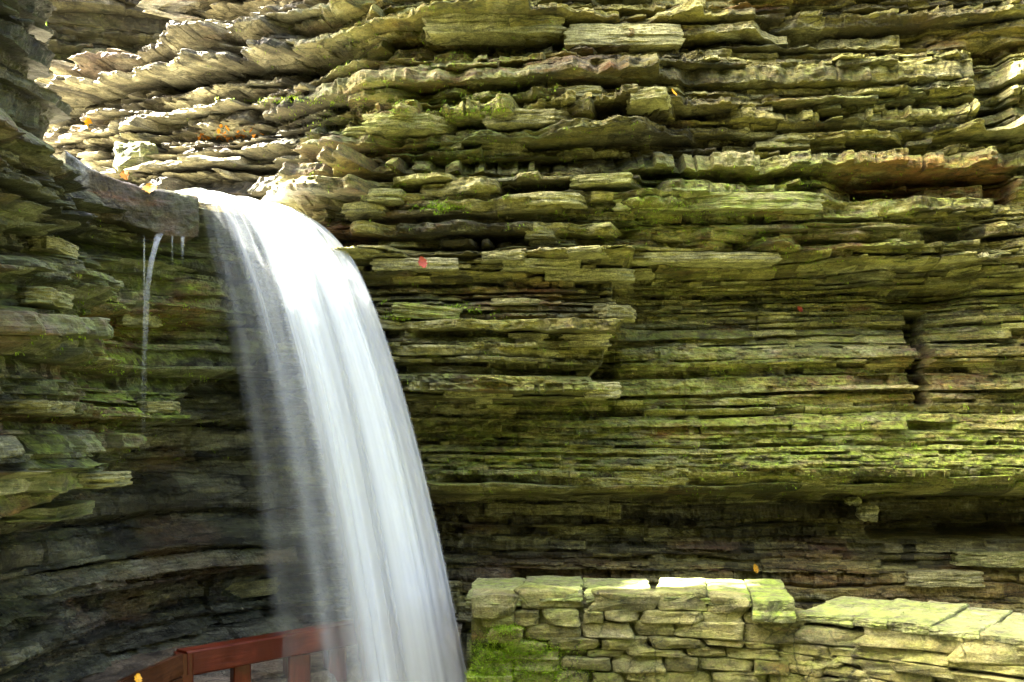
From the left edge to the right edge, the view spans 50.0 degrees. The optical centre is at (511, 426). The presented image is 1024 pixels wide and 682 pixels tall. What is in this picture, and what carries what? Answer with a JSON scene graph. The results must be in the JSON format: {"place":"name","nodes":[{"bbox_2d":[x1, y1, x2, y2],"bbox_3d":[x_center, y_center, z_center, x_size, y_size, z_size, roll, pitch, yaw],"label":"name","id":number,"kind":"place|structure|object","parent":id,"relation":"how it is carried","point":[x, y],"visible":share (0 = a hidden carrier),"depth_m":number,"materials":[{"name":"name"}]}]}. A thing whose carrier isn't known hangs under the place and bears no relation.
{"place":"outdoors","nodes":[
{"label":"outdoors","id":0,"kind":"place"},
{"bbox_2d":[0,0,72,139],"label":"side wall","id":1,"kind":"structure","parent":0,"point":[27,102],"depth_m":6.42,"materials":[{"name":"stone"}]},
{"bbox_2d":[33,0,171,80],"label":"gorge bend","id":2,"kind":"object","parent":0,"point":[84,26],"visible":0.09,"depth_m":14.08,"materials":[{"name":"brown stone"}]},
{"bbox_2d":[0,108,433,681],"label":"shale bowl","id":3,"kind":"object","parent":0,"point":[161,552],"visible":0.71,"depth_m":7.67,"materials":[{"name":"grey stone"}]},
{"bbox_2d":[0,400,75,413],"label":"rock slab","id":4,"kind":"object","parent":3,"relation":"on","point":[31,407],"visible":1,"depth_m":5.37,"materials":[{"name":"stone"}]},
{"bbox_2d":[10,286,73,309],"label":"rock slab","id":5,"kind":"object","parent":3,"relation":"on","point":[44,297],"visible":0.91,"depth_m":5.47,"materials":[{"name":"stone"}]},
{"bbox_2d":[0,500,94,521],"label":"rock slab","id":6,"kind":"object","parent":3,"relation":"on","point":[55,510],"visible":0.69,"depth_m":6.12,"materials":[{"name":"green stone"}]},
{"bbox_2d":[26,236,79,258],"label":"rock slab","id":7,"kind":"object","parent":3,"relation":"on","point":[53,245],"visible":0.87,"depth_m":5.99,"materials":[{"name":"stone"}]},
{"bbox_2d":[77,471,132,486],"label":"rock slab","id":8,"kind":"object","parent":3,"relation":"in","point":[111,479],"visible":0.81,"depth_m":6.04,"materials":[{"name":"beige stone"}]},
{"bbox_2d":[58,150,198,243],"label":"lip slab","id":9,"kind":"structure","parent":3,"relation":"on","point":[162,216],"depth_m":7.20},
{"bbox_2d":[120,170,129,179],"bbox_3d":[-2.515,-1.632,7.135,0.065,0.084,0.018,-24,-30,-10],"label":"fallen leaf","id":10,"kind":"object","parent":9,"relation":"on","point":[124,174],"visible":1,"depth_m":7.13,"materials":[{"name":"orange plant"}]},
{"bbox_2d":[141,183,156,193],"bbox_3d":[-2.360,-1.552,7.152,0.104,0.134,0.043,-6,-37,-11],"label":"fallen leaf","id":11,"kind":"object","parent":9,"relation":"on","point":[149,188],"visible":1,"depth_m":7.16,"materials":[{"name":"yellow plant"}]},
{"bbox_2d":[116,314,162,327],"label":"rock slab","id":12,"kind":"object","parent":3,"relation":"on","point":[142,321],"visible":0.96,"depth_m":7.34,"materials":[{"name":"stone"}]},
{"bbox_2d":[135,401,180,412],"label":"rock slab","id":13,"kind":"object","parent":3,"relation":"on","point":[158,407],"visible":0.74,"depth_m":7.44,"materials":[{"name":"beige stone"}]},
{"bbox_2d":[225,577,280,597],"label":"rock slab","id":14,"kind":"object","parent":3,"relation":"on","point":[257,588],"visible":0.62,"depth_m":8.66,"materials":[{"name":"stone"}]},
{"bbox_2d":[199,208,323,233],"bbox_3d":[-5.074,-1.538,9.881,7.655,0.122,4.029,0,0,40],"label":"stream bed","id":15,"kind":"object","parent":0,"point":[235,218],"visible":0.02,"depth_m":7.81,"materials":[{"name":"white liquid"}]},
{"bbox_2d":[75,617,462,681],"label":"path","id":16,"kind":"structure","parent":0,"point":[269,671],"depth_m":7.62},
{"bbox_2d":[115,614,398,681],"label":"wooden railing","id":17,"kind":"object","parent":16,"relation":"on","point":[294,648],"visible":0.91,"depth_m":7.05,"materials":[{"name":"brown wood"}]},
{"bbox_2d":[134,673,141,681],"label":"fallen leaf","id":18,"kind":"object","parent":17,"relation":"on","point":[137,677],"visible":1,"depth_m":5.95,"materials":[{"name":"plant"}]},
{"bbox_2d":[35,0,1023,681],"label":"cliff face","id":19,"kind":"object","parent":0,"point":[921,96],"visible":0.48,"depth_m":8.54},
{"bbox_2d":[84,118,92,129],"bbox_3d":[-3.844,-2.748,9.986,0.029,0.140,0.109,-37,-28,28],"label":"fallen leaf","id":20,"kind":"object","parent":19,"relation":"on","point":[87,121],"visible":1,"depth_m":9.99,"materials":[{"name":"orange plant"}]},
{"bbox_2d":[113,140,158,183],"bbox_3d":[-3.255,-2.302,9.539,0.382,0.387,0.326,0,0,0],"label":"boulder","id":21,"kind":"object","parent":19,"relation":"on","point":[130,153],"visible":0.7,"depth_m":9.43,"materials":[{"name":"beige stone"}]},
{"bbox_2d":[178,189,452,681],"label":"waterfall","id":22,"kind":"structure","parent":19,"relation":"attached to","point":[389,474],"depth_m":7.50,"materials":[{"name":"liquid"}]},
{"bbox_2d":[215,93,509,321],"bbox_3d":[-1.324,-1.843,8.735,2.980,2.157,0.701,0,0,33],"label":"moss","id":23,"kind":"object","parent":19,"relation":"attached to","point":[440,207],"visible":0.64,"depth_m":8.21,"materials":[{"name":"green plant"}]},
{"bbox_2d":[341,202,390,221],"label":"rock slab","id":24,"kind":"object","parent":19,"relation":"on","point":[357,211],"visible":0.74,"depth_m":8.22,"materials":[{"name":"green stone"}]},
{"bbox_2d":[360,188,404,205],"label":"rock slab","id":25,"kind":"object","parent":24,"relation":"on","point":[387,196],"visible":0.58,"depth_m":8.14,"materials":[{"name":"green stone"}]},
{"bbox_2d":[342,126,404,140],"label":"rock slab","id":26,"kind":"object","parent":19,"relation":"on","point":[356,132],"visible":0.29,"depth_m":8.46,"materials":[{"name":"beige stone"}]},
{"bbox_2d":[362,113,460,138],"bbox_3d":[-0.758,-2.304,8.471,0.762,0.123,0.485,0,0,0],"label":"rock slab","id":27,"kind":"object","parent":19,"relation":"on","point":[422,125],"visible":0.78,"depth_m":8.30,"materials":[{"name":"stone"}]},
{"bbox_2d":[370,257,458,272],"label":"rock slab","id":28,"kind":"object","parent":19,"relation":"on","point":[435,264],"visible":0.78,"depth_m":8.11,"materials":[{"name":"beige stone"}]},
{"bbox_2d":[418,256,427,267],"bbox_3d":[-0.655,-1.203,8.050,0.074,0.094,0.023,-17,-16,-16],"label":"fallen leaf","id":29,"kind":"object","parent":28,"relation":"on","point":[422,262],"visible":1,"depth_m":8.05,"materials":[{"name":"red plant"}]},
{"bbox_2d":[392,302,462,320],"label":"rock slab","id":30,"kind":"object","parent":19,"relation":"on","point":[423,312],"visible":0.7,"depth_m":8.11,"materials":[{"name":"green stone"}]},
{"bbox_2d":[443,391,512,398],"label":"rock slab","id":31,"kind":"object","parent":19,"relation":"on","point":[452,394],"visible":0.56,"depth_m":8.11,"materials":[{"name":"green stone"}]},
{"bbox_2d":[421,13,566,45],"bbox_3d":[-0.137,-3.117,8.594,1.126,0.175,0.365,0,0,0],"label":"rock slab","id":32,"kind":"object","parent":19,"relation":"on","point":[469,29],"visible":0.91,"depth_m":8.47,"materials":[{"name":"green stone"}]},
{"bbox_2d":[480,250,526,264],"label":"rock slab","id":33,"kind":"object","parent":19,"relation":"attached to","point":[493,257],"visible":0.69,"depth_m":7.99,"materials":[{"name":"beige stone"}]},
{"bbox_2d":[481,143,529,155],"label":"rock slab","id":34,"kind":"object","parent":19,"relation":"on","point":[509,149],"visible":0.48,"depth_m":8.42,"materials":[{"name":"green stone"}]},
{"bbox_2d":[490,298,547,306],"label":"rock slab","id":35,"kind":"object","parent":19,"relation":"on","point":[503,302],"visible":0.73,"depth_m":8.11,"materials":[{"name":"stone"}]},
{"bbox_2d":[15,1,1023,525],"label":"ledge moss","id":36,"kind":"object","parent":19,"relation":"attached to","point":[553,255],"visible":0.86,"depth_m":8.35,"materials":[{"name":"plant"}]},
{"bbox_2d":[481,108,572,132],"bbox_3d":[0.177,-2.309,8.352,0.830,0.117,0.426,0,0,0],"label":"rock slab","id":37,"kind":"object","parent":19,"relation":"on","point":[520,120],"visible":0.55,"depth_m":8.19,"materials":[{"name":"stone"}]},
{"bbox_2d":[508,332,549,342],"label":"rock slab","id":38,"kind":"object","parent":19,"relation":"on","point":[528,337],"visible":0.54,"depth_m":8.11,"materials":[{"name":"green stone"}]},
{"bbox_2d":[500,258,581,272],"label":"rock slab","id":39,"kind":"object","parent":19,"relation":"on","point":[542,264],"visible":0.86,"depth_m":8.06,"materials":[{"name":"stone"}]},
{"bbox_2d":[529,240,557,246],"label":"rock slab","id":40,"kind":"object","parent":19,"relation":"on","point":[536,243],"visible":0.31,"depth_m":8.27,"materials":[{"name":"green stone"}]},
{"bbox_2d":[524,230,560,243],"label":"rock slab","id":41,"kind":"object","parent":40,"relation":"on","point":[539,235],"visible":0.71,"depth_m":8.18,"materials":[{"name":"stone"}]},
{"bbox_2d":[501,191,587,208],"bbox_3d":[0.277,-1.677,8.267,0.729,0.094,0.522,0,0,0],"label":"rock slab","id":42,"kind":"object","parent":19,"relation":"attached to","point":[566,200],"visible":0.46,"depth_m":8.05,"materials":[{"name":"beige stone"}]},
{"bbox_2d":[556,85,607,97],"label":"rock slab","id":43,"kind":"object","parent":19,"relation":"on","point":[581,90],"visible":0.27,"depth_m":8.15,"materials":[{"name":"beige stone"}]},
{"bbox_2d":[559,334,612,346],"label":"rock slab","id":44,"kind":"object","parent":19,"relation":"on","point":[593,340],"visible":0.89,"depth_m":8.11,"materials":[{"name":"green stone"}]},
{"bbox_2d":[566,245,608,259],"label":"rock slab","id":45,"kind":"object","parent":19,"relation":"on","point":[594,252],"visible":0.91,"depth_m":7.80,"materials":[{"name":"beige stone"}]},
{"bbox_2d":[543,268,635,284],"bbox_3d":[0.581,-1.135,8.306,0.703,0.097,0.373,0,0,0],"label":"rock slab","id":46,"kind":"object","parent":19,"relation":"on","point":[619,276],"visible":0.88,"depth_m":8.17,"materials":[{"name":"stone"}]},
{"bbox_2d":[583,381,622,398],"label":"rock slab","id":47,"kind":"object","parent":19,"relation":"on","point":[613,391],"visible":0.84,"depth_m":7.97,"materials":[{"name":"beige stone"}]},
{"bbox_2d":[569,172,641,191],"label":"rock slab","id":48,"kind":"object","parent":19,"relation":"on","point":[619,182],"visible":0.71,"depth_m":8.10,"materials":[{"name":"beige stone"}]},
{"bbox_2d":[591,304,636,322],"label":"rock slab","id":49,"kind":"object","parent":19,"relation":"attached to","point":[628,313],"visible":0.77,"depth_m":8.07,"materials":[{"name":"stone"}]},
{"bbox_2d":[563,23,684,53],"bbox_3d":[0.868,-3.023,8.608,0.948,0.172,0.335,0,0,0],"label":"rock slab","id":50,"kind":"object","parent":19,"relation":"on","point":[664,38],"visible":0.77,"depth_m":8.46,"materials":[{"name":"beige stone"}]},
{"bbox_2d":[633,268,654,279],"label":"rock slab","id":51,"kind":"object","parent":19,"relation":"on","point":[644,274],"visible":0.62,"depth_m":8.68,"materials":[{"name":"stone"}]},
{"bbox_2d":[626,87,671,114],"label":"rock slab","id":52,"kind":"object","parent":19,"relation":"on","point":[650,100],"visible":1,"depth_m":7.96,"materials":[{"name":"beige stone"}]},
{"bbox_2d":[632,251,781,268],"bbox_3d":[1.465,-1.295,8.609,1.210,0.086,0.548,0,0,0],"label":"rock slab","id":53,"kind":"object","parent":19,"relation":"on","point":[737,260],"visible":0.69,"depth_m":8.39,"materials":[{"name":"green stone"}]},
{"bbox_2d":[612,191,824,214],"bbox_3d":[1.539,-1.674,8.277,1.584,0.134,0.369,0,0,0],"label":"rock slab","id":54,"kind":"object","parent":19,"relation":"on","point":[796,203],"visible":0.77,"depth_m":8.13,"materials":[{"name":"stone"}]},
{"bbox_2d":[753,564,758,572],"bbox_3d":[1.986,1.158,8.941,0.060,0.078,0.022,0,0,-16],"label":"fallen leaf","id":55,"kind":"object","parent":19,"relation":"on","point":[755,567],"visible":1,"depth_m":8.94,"materials":[{"name":"orange plant"}]},
{"bbox_2d":[855,503,878,521],"bbox_3d":[2.865,0.696,8.876,0.193,0.155,0.172,0,0,0],"label":"boulder","id":56,"kind":"object","parent":19,"relation":"on","point":[864,512],"visible":0.98,"depth_m":8.81,"materials":[{"name":"stone"}]},
{"bbox_2d":[842,496,861,506],"bbox_3d":[2.754,0.607,8.887,0.153,0.090,0.133,0,0,0],"label":"boulder","id":57,"kind":"object","parent":56,"relation":"on","point":[856,501],"visible":1,"depth_m":8.85,"materials":[{"name":"green stone"}]},
{"bbox_2d":[904,569,984,586],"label":"rock slab","id":58,"kind":"object","parent":19,"relation":"on","point":[940,578],"visible":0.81,"depth_m":8.74,"materials":[{"name":"beige stone"}]},
{"bbox_2d":[949,549,1023,567],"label":"rock slab","id":59,"kind":"object","parent":19,"relation":"attached to","point":[985,558],"visible":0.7,"depth_m":8.72,"materials":[{"name":"beige stone"}]},
{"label":"ground","id":60,"kind":"structure","parent":0,"visible":0},
{"bbox_2d":[466,575,1023,681],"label":"stone wall","id":61,"kind":"structure","parent":60,"relation":"on","point":[705,630],"depth_m":6.85,"materials":[{"name":"beige stone"}]},
{"bbox_2d":[465,622,643,681],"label":"moss","id":62,"kind":"object","parent":61,"relation":"on","point":[503,645],"visible":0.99,"depth_m":6.95,"materials":[{"name":"green plant"}]}
]}

